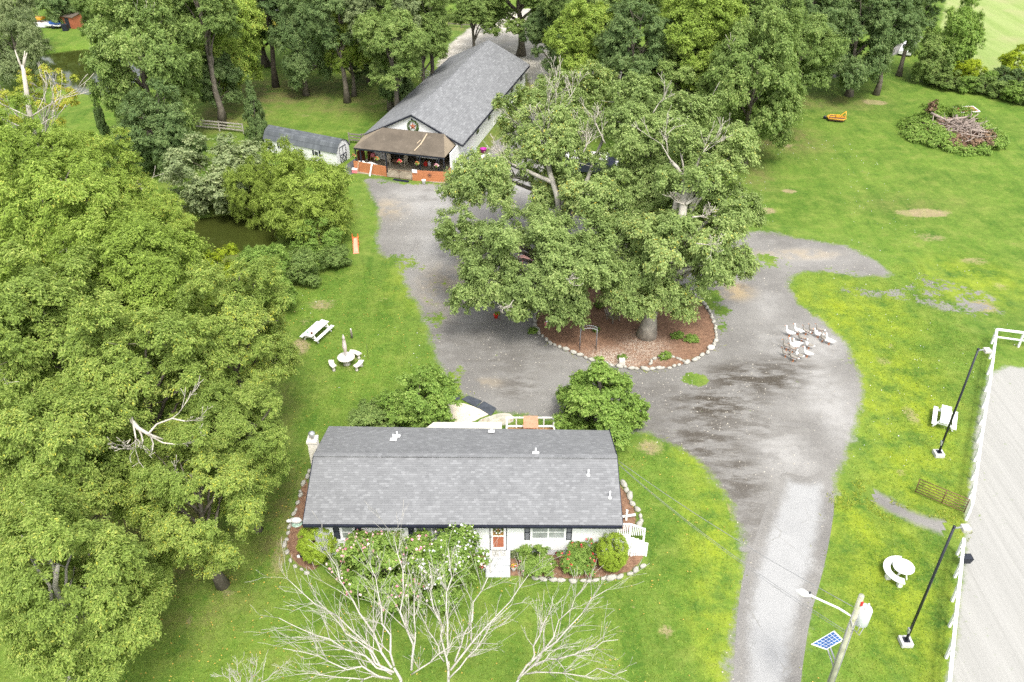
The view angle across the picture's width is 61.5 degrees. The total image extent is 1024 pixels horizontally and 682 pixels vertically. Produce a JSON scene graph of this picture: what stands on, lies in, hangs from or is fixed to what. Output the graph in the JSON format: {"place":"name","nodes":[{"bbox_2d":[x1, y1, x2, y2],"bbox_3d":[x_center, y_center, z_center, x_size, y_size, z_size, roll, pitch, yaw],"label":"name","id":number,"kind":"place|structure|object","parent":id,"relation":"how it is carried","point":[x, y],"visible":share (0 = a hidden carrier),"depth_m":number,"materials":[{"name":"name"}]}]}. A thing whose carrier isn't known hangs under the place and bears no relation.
{"place":"outdoors","nodes":[
{"label":"outdoors","id":0,"kind":"place"},
{"bbox_2d":[36,49,139,94],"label":"pond water","id":1,"kind":"structure","parent":0,"point":[68,63],"depth_m":122.71,"materials":[{"name":"liquid"}]},
{"bbox_2d":[183,214,281,255],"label":"pond water","id":2,"kind":"structure","parent":0,"point":[220,232],"depth_m":81.58,"materials":[{"name":"green liquid"}]},
{"bbox_2d":[439,403,487,421],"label":"patio","id":3,"kind":"structure","parent":0,"point":[472,413],"depth_m":59.06,"materials":[{"name":"beige concrete"}]},
{"bbox_2d":[0,0,1023,681],"bbox_3d":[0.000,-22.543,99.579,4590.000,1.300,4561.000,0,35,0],"label":"ground","id":4,"kind":"structure","parent":0,"point":[930,204],"depth_m":61.04,"materials":[{"name":"green plant"}]},
{"bbox_2d":[0,0,37,46],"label":"willow tree","id":5,"kind":"object","parent":4,"relation":"on","point":[27,5],"visible":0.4,"depth_m":120.20,"materials":[{"name":"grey plant"}]},
{"bbox_2d":[0,5,52,87],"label":"willow tree","id":6,"kind":"object","parent":4,"relation":"on","point":[34,47],"visible":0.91,"depth_m":110.71,"materials":[{"name":"green plant"}]},
{"bbox_2d":[0,50,93,201],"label":"dead snag","id":7,"kind":"object","parent":4,"relation":"on","point":[25,86],"visible":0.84,"depth_m":68.35,"materials":[{"name":"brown wood"}]},
{"bbox_2d":[0,90,96,287],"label":"oak tree","id":8,"kind":"object","parent":4,"relation":"on","point":[52,136],"visible":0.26,"depth_m":63.72,"materials":[{"name":"green plant"}]},
{"bbox_2d":[15,63,86,147],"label":"broadleaf tree","id":9,"kind":"object","parent":4,"relation":"on","point":[38,94],"visible":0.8,"depth_m":84.18,"materials":[{"name":"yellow plant"}]},
{"bbox_2d":[33,0,84,23],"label":"broadleaf tree","id":10,"kind":"object","parent":4,"relation":"on","point":[58,7],"visible":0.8,"depth_m":135.97,"materials":[{"name":"green plant"}]},
{"bbox_2d":[0,123,143,291],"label":"oak tree","id":11,"kind":"object","parent":4,"relation":"on","point":[74,194],"visible":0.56,"depth_m":55.84,"materials":[{"name":"green plant"}]},
{"bbox_2d":[0,232,148,457],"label":"oak tree","id":12,"kind":"object","parent":4,"relation":"on","point":[39,360],"visible":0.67,"depth_m":47.26,"materials":[{"name":"green plant"}]},
{"bbox_2d":[0,379,152,557],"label":"oak tree","id":13,"kind":"object","parent":4,"relation":"on","point":[46,432],"visible":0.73,"depth_m":41.54,"materials":[{"name":"green plant"}]},
{"bbox_2d":[0,477,175,681],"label":"oak tree","id":14,"kind":"object","parent":4,"relation":"on","point":[106,649],"visible":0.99,"depth_m":36.11,"materials":[{"name":"green plant"}]},
{"bbox_2d":[68,0,120,39],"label":"broadleaf tree","id":15,"kind":"object","parent":4,"relation":"on","point":[79,5],"visible":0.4,"depth_m":109.67,"materials":[{"name":"green plant"}]},
{"bbox_2d":[52,125,160,234],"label":"oak tree","id":16,"kind":"object","parent":4,"relation":"on","point":[129,177],"visible":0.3,"depth_m":67.11,"materials":[{"name":"green plant"}]},
{"bbox_2d":[80,537,176,634],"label":"oak tree","id":17,"kind":"object","parent":4,"relation":"on","point":[166,573],"visible":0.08,"depth_m":41.29,"materials":[{"name":"green plant"}]},
{"bbox_2d":[42,205,215,396],"bbox_3d":[-23.933,-1.751,56.164,10.128,14.601,10.518,0,35,0],"label":"oak tree","id":18,"kind":"object","parent":4,"relation":"on","point":[144,270],"visible":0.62,"depth_m":52.00,"materials":[{"name":"green plant"}]},
{"bbox_2d":[78,0,205,136],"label":"broadleaf tree","id":19,"kind":"object","parent":4,"relation":"on","point":[117,74],"visible":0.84,"depth_m":90.18,"materials":[{"name":"green plant"}]},
{"bbox_2d":[46,291,243,475],"bbox_3d":[-20.728,3.494,48.718,10.711,14.516,8.949,-21,40,-27],"label":"oak tree","id":20,"kind":"object","parent":4,"relation":"on","point":[140,378],"visible":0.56,"depth_m":45.64,"materials":[{"name":"green plant"}]},
{"bbox_2d":[115,77,209,172],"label":"broadleaf tree","id":21,"kind":"object","parent":4,"relation":"on","point":[163,119],"visible":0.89,"depth_m":86.64,"materials":[{"name":"green plant"}]},
{"bbox_2d":[128,177,197,254],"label":"oak tree","id":22,"kind":"object","parent":4,"relation":"on","point":[178,219],"visible":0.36,"depth_m":64.84,"materials":[{"name":"green plant"}]},
{"bbox_2d":[107,377,272,590],"bbox_3d":[-16.087,8.525,44.010,7.672,11.659,8.511,-5,35,-7],"label":"oak tree","id":23,"kind":"object","parent":4,"relation":"on","point":[172,536],"visible":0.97,"depth_m":42.03,"materials":[{"name":"green plant"}]},
{"bbox_2d":[160,0,243,127],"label":"broadleaf tree","id":24,"kind":"object","parent":4,"relation":"on","point":[215,17],"visible":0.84,"depth_m":94.32,"materials":[{"name":"green plant"}]},
{"bbox_2d":[157,131,276,216],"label":"shrub","id":25,"kind":"object","parent":4,"relation":"on","point":[210,190],"visible":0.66,"depth_m":81.52,"materials":[{"name":"green plant"}]},
{"bbox_2d":[191,48,243,118],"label":"broadleaf tree","id":26,"kind":"object","parent":4,"relation":"on","point":[234,76],"visible":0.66,"depth_m":100.99,"materials":[{"name":"green plant"}]},
{"bbox_2d":[200,243,241,286],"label":"shrub","id":27,"kind":"object","parent":4,"relation":"on","point":[231,248],"visible":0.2,"depth_m":69.14,"materials":[{"name":"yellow plant"}]},
{"bbox_2d":[179,0,267,103],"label":"broadleaf tree","id":28,"kind":"object","parent":4,"relation":"on","point":[232,47],"visible":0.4,"depth_m":102.45,"materials":[{"name":"green plant"}]},
{"bbox_2d":[155,254,303,429],"bbox_3d":[-16.921,0.930,52.784,8.055,14.026,8.934,0,35,0],"label":"oak tree","id":29,"kind":"object","parent":4,"relation":"on","point":[246,328],"visible":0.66,"depth_m":50.46,"materials":[{"name":"green plant"}]},
{"bbox_2d":[179,378,293,533],"bbox_3d":[-14.935,6.880,47.448,6.704,10.370,5.945,0,35,0],"label":"oak tree","id":30,"kind":"object","parent":4,"relation":"on","point":[268,437],"visible":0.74,"depth_m":45.20,"materials":[{"name":"green plant"}]},
{"bbox_2d":[221,153,272,231],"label":"willow shrub","id":31,"kind":"object","parent":4,"relation":"on","point":[246,175],"visible":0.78,"depth_m":79.88,"materials":[{"name":"green plant"}]},
{"bbox_2d":[242,74,267,146],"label":"conical tree","id":32,"kind":"object","parent":4,"relation":"on","point":[257,123],"visible":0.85,"depth_m":95.28,"materials":[{"name":"green plant"}]},
{"bbox_2d":[239,0,279,87],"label":"broadleaf tree","id":33,"kind":"object","parent":4,"relation":"on","point":[265,5],"visible":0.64,"depth_m":109.55,"materials":[{"name":"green plant"}]},
{"bbox_2d":[232,242,291,276],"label":"shrub","id":34,"kind":"object","parent":4,"relation":"on","point":[248,252],"visible":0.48,"depth_m":69.64,"materials":[{"name":"green plant"}]},
{"bbox_2d":[252,134,307,214],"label":"willow shrub","id":35,"kind":"object","parent":4,"relation":"on","point":[268,155],"visible":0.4,"depth_m":79.20,"materials":[{"name":"green plant"}]},
{"bbox_2d":[265,0,333,95],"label":"broadleaf tree","id":36,"kind":"object","parent":4,"relation":"on","point":[289,20],"visible":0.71,"depth_m":105.95,"materials":[{"name":"green plant"}]},
{"bbox_2d":[278,472,326,575],"bbox_3d":[-11.932,10.617,51.035,3.000,0.001,8.250,0,35,0],"label":"mulch bed","id":37,"kind":"object","parent":4,"relation":"on","point":[292,542],"visible":0.52,"depth_m":49.86,"materials":[{"name":"brown wood"}]},
{"bbox_2d":[296,527,337,564],"bbox_3d":[-10.863,11.245,48.008,2.411,2.689,2.337,0,35,0],"label":"clipped shrub","id":38,"kind":"object","parent":37,"relation":"on","point":[309,556],"visible":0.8,"depth_m":47.34,"materials":[{"name":"green plant"}]},
{"bbox_2d":[281,246,323,287],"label":"shrub","id":39,"kind":"object","parent":4,"relation":"on","point":[303,272],"visible":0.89,"depth_m":71.68,"materials":[{"name":"green plant"}]},
{"bbox_2d":[263,125,349,165],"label":"garden shed","id":40,"kind":"structure","parent":4,"relation":"on","point":[335,149],"depth_m":93.78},
{"bbox_2d":[259,154,356,244],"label":"willow shrub","id":41,"kind":"object","parent":4,"relation":"on","point":[311,202],"visible":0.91,"depth_m":76.08,"materials":[{"name":"green plant"}]},
{"bbox_2d":[288,216,347,253],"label":"shrub","id":42,"kind":"object","parent":4,"relation":"on","point":[335,233],"visible":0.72,"depth_m":75.26,"materials":[{"name":"green plant"}]},
{"bbox_2d":[301,0,366,103],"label":"broadleaf tree","id":43,"kind":"object","parent":4,"relation":"on","point":[317,14],"visible":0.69,"depth_m":102.03,"materials":[{"name":"green plant"}]},
{"bbox_2d":[318,244,352,268],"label":"shrub","id":44,"kind":"object","parent":4,"relation":"on","point":[335,258],"visible":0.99,"depth_m":74.52,"materials":[{"name":"green plant"}]},
{"bbox_2d":[323,4,372,96],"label":"broadleaf tree","id":45,"kind":"object","parent":4,"relation":"on","point":[351,53],"visible":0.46,"depth_m":106.59,"materials":[{"name":"green plant"}]},
{"bbox_2d":[345,396,398,426],"bbox_3d":[-9.077,5.084,56.807,3.708,2.518,4.090,0,35,0],"label":"shrub","id":46,"kind":"object","parent":4,"relation":"on","point":[367,414],"visible":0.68,"depth_m":55.81,"materials":[{"name":"green plant"}]},
{"bbox_2d":[250,498,495,681],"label":"bare tree","id":47,"kind":"object","parent":4,"relation":"on","point":[371,652],"visible":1,"depth_m":36.51,"materials":[{"name":"beige plant"}]},
{"bbox_2d":[325,528,436,614],"bbox_3d":[-6.764,12.110,46.323,6.295,3.311,5.506,21,40,27],"label":"flowering shrub","id":48,"kind":"object","parent":4,"relation":"on","point":[351,553],"visible":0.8,"depth_m":45.67,"materials":[{"name":"green plant"}]},
{"bbox_2d":[342,0,423,111],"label":"broadleaf tree","id":49,"kind":"object","parent":4,"relation":"on","point":[411,5],"visible":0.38,"depth_m":99.41,"materials":[{"name":"green plant"}]},
{"bbox_2d":[352,0,432,106],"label":"broadleaf tree","id":50,"kind":"object","parent":4,"relation":"on","point":[377,40],"visible":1,"depth_m":95.82,"materials":[{"name":"green plant"}]},
{"bbox_2d":[378,47,415,102],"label":"broadleaf tree","id":51,"kind":"object","parent":4,"relation":"on","point":[406,87],"visible":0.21,"depth_m":104.16,"materials":[{"name":"green plant"}]},
{"bbox_2d":[375,362,462,427],"bbox_3d":[-6.223,3.925,56.785,5.932,4.553,5.203,-24,42,-30],"label":"round shrub","id":52,"kind":"object","parent":4,"relation":"on","point":[431,400],"visible":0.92,"depth_m":55.91,"materials":[{"name":"green plant"}]},
{"bbox_2d":[405,2,452,80],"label":"broadleaf tree","id":53,"kind":"object","parent":4,"relation":"on","point":[444,30],"visible":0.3,"depth_m":104.31,"materials":[{"name":"green plant"}]},
{"bbox_2d":[407,0,457,73],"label":"broadleaf tree","id":54,"kind":"object","parent":4,"relation":"on","point":[437,9],"visible":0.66,"depth_m":103.53,"materials":[{"name":"green plant"}]},
{"bbox_2d":[353,40,529,182],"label":"long barn","id":55,"kind":"structure","parent":4,"relation":"on","point":[446,106],"depth_m":95.32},
{"bbox_2d":[397,522,491,613],"bbox_3d":[-3.593,11.896,46.209,5.082,3.751,4.955,0,35,0],"label":"flowering shrub","id":56,"kind":"object","parent":4,"relation":"on","point":[467,539],"visible":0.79,"depth_m":45.44,"materials":[{"name":"green plant"}]},
{"bbox_2d":[447,0,496,46],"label":"broadleaf tree","id":57,"kind":"object","parent":4,"relation":"on","point":[468,11],"visible":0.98,"depth_m":111.54,"materials":[{"name":"green plant"}]},
{"bbox_2d":[302,417,647,576],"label":"ranch house","id":58,"kind":"structure","parent":4,"relation":"on","point":[545,486],"depth_m":48.43,"materials":[{"name":"white"}]},
{"bbox_2d":[530,528,565,539],"bbox_3d":[2.010,10.636,47.757,1.960,1.130,0.100,0,35,0],"label":"window","id":59,"kind":"structure","parent":58,"relation":"in","point":[536,534],"depth_m":47.86,"materials":[{"name":"white glass"}]},
{"bbox_2d":[397,531,561,681],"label":"bare tree","id":60,"kind":"object","parent":4,"relation":"on","point":[471,654],"visible":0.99,"depth_m":36.53,"materials":[{"name":"beige plant"}]},
{"bbox_2d":[477,0,543,56],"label":"oak tree","id":61,"kind":"object","parent":4,"relation":"on","point":[514,28],"visible":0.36,"depth_m":119.85,"materials":[{"name":"green plant"}]},
{"bbox_2d":[424,6,621,97],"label":"dirt lane","id":62,"kind":"structure","parent":4,"relation":"on","point":[461,40],"depth_m":129.88,"materials":[{"name":"grey gravel"}]},
{"bbox_2d":[518,4,562,83],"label":"broadleaf tree","id":63,"kind":"object","parent":62,"relation":"on","point":[538,21],"visible":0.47,"depth_m":110.04,"materials":[{"name":"green plant"}]},
{"bbox_2d":[537,0,615,36],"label":"broadleaf tree","id":64,"kind":"object","parent":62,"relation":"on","point":[550,7],"visible":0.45,"depth_m":104.68,"materials":[{"name":"green plant"}]},
{"bbox_2d":[472,542,651,583],"bbox_3d":[2.617,12.428,48.450,10.650,0.001,3.150,0,35,0],"label":"mulch bed","id":65,"kind":"object","parent":4,"relation":"on","point":[632,562],"visible":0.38,"depth_m":47.77,"materials":[{"name":"brown wood"}]},
{"bbox_2d":[514,543,559,577],"bbox_3d":[1.363,12.112,47.865,2.355,1.283,2.685,-7,36,-10],"label":"rose shrub","id":66,"kind":"object","parent":65,"relation":"on","point":[530,564],"visible":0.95,"depth_m":47.41,"materials":[{"name":"green plant"}]},
{"bbox_2d":[556,540,597,577],"bbox_3d":[3.666,12.197,47.663,2.187,1.365,2.418,-22,41,-28],"label":"rose shrub","id":67,"kind":"object","parent":65,"relation":"on","point":[581,564],"visible":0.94,"depth_m":47.35,"materials":[{"name":"green plant"}]},
{"bbox_2d":[595,532,629,572],"bbox_3d":[5.540,11.619,47.498,1.935,2.701,1.915,0,35,0],"label":"clipped shrub","id":68,"kind":"object","parent":65,"relation":"on","point":[617,562],"visible":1,"depth_m":47.02,"materials":[{"name":"green plant"}]},
{"bbox_2d":[541,0,614,135],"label":"broadleaf tree","id":69,"kind":"object","parent":4,"relation":"on","point":[579,18],"visible":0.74,"depth_m":91.67,"materials":[{"name":"green plant"}]},
{"bbox_2d":[516,560,649,681],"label":"bare tree","id":70,"kind":"object","parent":4,"relation":"on","point":[538,657],"visible":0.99,"depth_m":36.13,"materials":[{"name":"beige plant"}]},
{"bbox_2d":[551,355,650,450],"bbox_3d":[5.441,4.143,56.627,7.079,7.719,6.094,17,38,22],"label":"conical tree","id":71,"kind":"object","parent":4,"relation":"on","point":[582,394],"visible":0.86,"depth_m":55.32,"materials":[{"name":"green plant"}]},
{"bbox_2d":[618,475,643,536],"bbox_3d":[6.801,9.891,52.073,1.950,0.001,5.400,0,35,0],"label":"mulch bed","id":72,"kind":"object","parent":4,"relation":"on","point":[625,501],"visible":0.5,"depth_m":51.67,"materials":[{"name":"brown wood"}]},
{"bbox_2d":[345,99,917,681],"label":"gravel drive","id":73,"kind":"structure","parent":4,"relation":"on","point":[815,403],"depth_m":62.35,"materials":[{"name":"grey gravel"}]},
{"bbox_2d":[434,56,635,230],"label":"oak tree","id":74,"kind":"object","parent":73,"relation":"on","point":[561,128],"visible":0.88,"depth_m":66.82,"materials":[{"name":"green plant"}]},
{"bbox_2d":[536,285,715,368],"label":"mulch island","id":75,"kind":"structure","parent":73,"relation":"on","point":[616,338],"depth_m":66.59,"materials":[{"name":"brown wood"}]},
{"bbox_2d":[430,199,632,331],"bbox_3d":[1.170,-4.646,63.718,14.958,11.002,12.364,0,35,0],"label":"oak tree","id":76,"kind":"object","parent":75,"relation":"on","point":[557,273],"visible":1,"depth_m":62.21,"materials":[{"name":"green plant"}]},
{"bbox_2d":[592,105,769,341],"bbox_3d":[12.425,-8.040,62.601,13.328,17.528,13.075,0,35,0],"label":"oak tree","id":77,"kind":"object","parent":75,"relation":"on","point":[670,238],"visible":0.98,"depth_m":61.53,"materials":[{"name":"green plant"}]},
{"bbox_2d":[356,154,971,678],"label":"weeds","id":78,"kind":"object","parent":73,"relation":"on","point":[860,486],"visible":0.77,"depth_m":52.15,"materials":[{"name":"green plant"}]},
{"bbox_2d":[591,0,675,79],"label":"broadleaf tree","id":79,"kind":"object","parent":4,"relation":"on","point":[618,48],"visible":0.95,"depth_m":88.54,"materials":[{"name":"green plant"}]},
{"bbox_2d":[579,69,727,244],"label":"oak tree","id":80,"kind":"object","parent":4,"relation":"on","point":[642,157],"visible":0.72,"depth_m":65.08,"materials":[{"name":"green plant"}]},
{"bbox_2d":[645,32,712,119],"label":"broadleaf tree","id":81,"kind":"object","parent":4,"relation":"on","point":[665,68],"visible":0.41,"depth_m":89.33,"materials":[{"name":"green plant"}]},
{"bbox_2d":[643,0,749,91],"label":"broadleaf tree","id":82,"kind":"object","parent":4,"relation":"on","point":[685,15],"visible":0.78,"depth_m":87.56,"materials":[{"name":"green plant"}]},
{"bbox_2d":[690,3,806,166],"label":"broadleaf tree","id":83,"kind":"object","parent":4,"relation":"on","point":[739,71],"visible":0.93,"depth_m":85.78,"materials":[{"name":"green plant"}]},
{"bbox_2d":[713,0,785,124],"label":"broadleaf tree","id":84,"kind":"object","parent":4,"relation":"on","point":[756,8],"visible":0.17,"depth_m":91.70,"materials":[{"name":"green plant"}]},
{"bbox_2d":[767,0,851,136],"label":"broadleaf tree","id":85,"kind":"object","parent":4,"relation":"on","point":[828,50],"visible":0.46,"depth_m":91.22,"materials":[{"name":"green plant"}]},
{"bbox_2d":[780,0,850,109],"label":"broadleaf tree","id":86,"kind":"object","parent":4,"relation":"on","point":[833,8],"visible":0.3,"depth_m":97.17,"materials":[{"name":"green plant"}]},
{"bbox_2d":[796,589,872,681],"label":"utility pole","id":87,"kind":"object","parent":4,"relation":"on","point":[861,615],"visible":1,"depth_m":36.10,"materials":[{"name":"white paint"}]},
{"bbox_2d":[820,0,903,96],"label":"broadleaf tree","id":88,"kind":"object","parent":4,"relation":"on","point":[870,65],"visible":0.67,"depth_m":105.38,"materials":[{"name":"green plant"}]},
{"bbox_2d":[857,0,929,95],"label":"broadleaf tree","id":89,"kind":"object","parent":4,"relation":"on","point":[911,33],"visible":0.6,"depth_m":105.04,"materials":[{"name":"green plant"}]},
{"bbox_2d":[815,254,1023,333],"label":"gravel patches","id":90,"kind":"object","parent":4,"relation":"on","point":[981,305],"visible":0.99,"depth_m":71.01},
{"bbox_2d":[895,0,945,76],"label":"broadleaf tree","id":91,"kind":"object","parent":4,"relation":"on","point":[928,7],"visible":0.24,"depth_m":113.08,"materials":[{"name":"green plant"}]},
{"bbox_2d":[908,28,955,82],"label":"shrub","id":92,"kind":"object","parent":4,"relation":"on","point":[937,51],"visible":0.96,"depth_m":112.76,"materials":[{"name":"green plant"}]},
{"bbox_2d":[897,524,971,647],"bbox_3d":[20.358,11.958,41.650,1.040,8.630,0.600,0,35,0],"label":"arena light pole","id":93,"kind":"object","parent":4,"relation":"on","point":[905,641],"visible":1,"depth_m":41.82,"materials":[{"name":"metal"}]},
{"bbox_2d":[932,405,957,431],"bbox_3d":[29.203,5.251,58.125,1.520,0.761,2.050,16,38,21],"label":"picnic table","id":94,"kind":"object","parent":4,"relation":"on","point":[947,412],"visible":0.91,"depth_m":57.91,"materials":[{"name":"white paint"}]},
{"bbox_2d":[914,5,987,74],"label":"shrub","id":95,"kind":"object","parent":4,"relation":"on","point":[966,48],"visible":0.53,"depth_m":113.12,"materials":[{"name":"green plant"}]},
{"bbox_2d":[897,99,1010,155],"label":"brush pile","id":96,"kind":"object","parent":4,"relation":"on","point":[954,128],"visible":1,"depth_m":98.17,"materials":[{"name":"green plant"}]},
{"bbox_2d":[932,347,991,457],"bbox_3d":[27.777,3.913,53.270,1.040,8.480,0.600,0,35,0],"label":"arena light pole","id":97,"kind":"object","parent":4,"relation":"on","point":[939,453],"visible":1,"depth_m":53.43,"materials":[{"name":"metal"}]},
{"bbox_2d":[952,58,987,82],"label":"shrub","id":98,"kind":"object","parent":4,"relation":"on","point":[966,68],"visible":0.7,"depth_m":112.70,"materials":[{"name":"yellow plant"}]},
{"bbox_2d":[921,356,1023,681],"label":"sand arena","id":99,"kind":"object","parent":4,"relation":"on","point":[989,645],"visible":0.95,"depth_m":49.52},
{"bbox_2d":[944,538,965,681],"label":"white fence","id":100,"kind":"object","parent":99,"relation":"on","point":[950,651],"visible":1,"depth_m":44.58,"materials":[{"name":"paint"}]},
{"bbox_2d":[964,328,1023,520],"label":"white fence","id":101,"kind":"object","parent":4,"relation":"on","point":[977,456],"visible":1,"depth_m":57.62,"materials":[{"name":"paint"}]},
{"bbox_2d":[733,471,833,681],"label":"road","id":102,"kind":"structure","parent":0,"point":[773,622],"depth_m":47.45,"materials":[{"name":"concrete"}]},
{"bbox_2d":[868,477,946,546],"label":"gravel path","id":103,"kind":"structure","parent":0,"point":[932,525],"depth_m":51.50,"materials":[{"name":"grey gravel"}]},
{"bbox_2d":[918,0,1023,74],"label":"field","id":104,"kind":"structure","parent":0,"point":[1003,20],"depth_m":138.97,"materials":[{"name":"green plant"}]},
{"bbox_2d":[942,0,985,40],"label":"shrub","id":105,"kind":"object","parent":104,"relation":"on","point":[975,15],"visible":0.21,"depth_m":120.53,"materials":[{"name":"green plant"}]},
{"bbox_2d":[996,43,1023,78],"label":"shrub","id":106,"kind":"object","parent":104,"relation":"on","point":[1008,59],"visible":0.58,"depth_m":114.46,"materials":[{"name":"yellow plant"}]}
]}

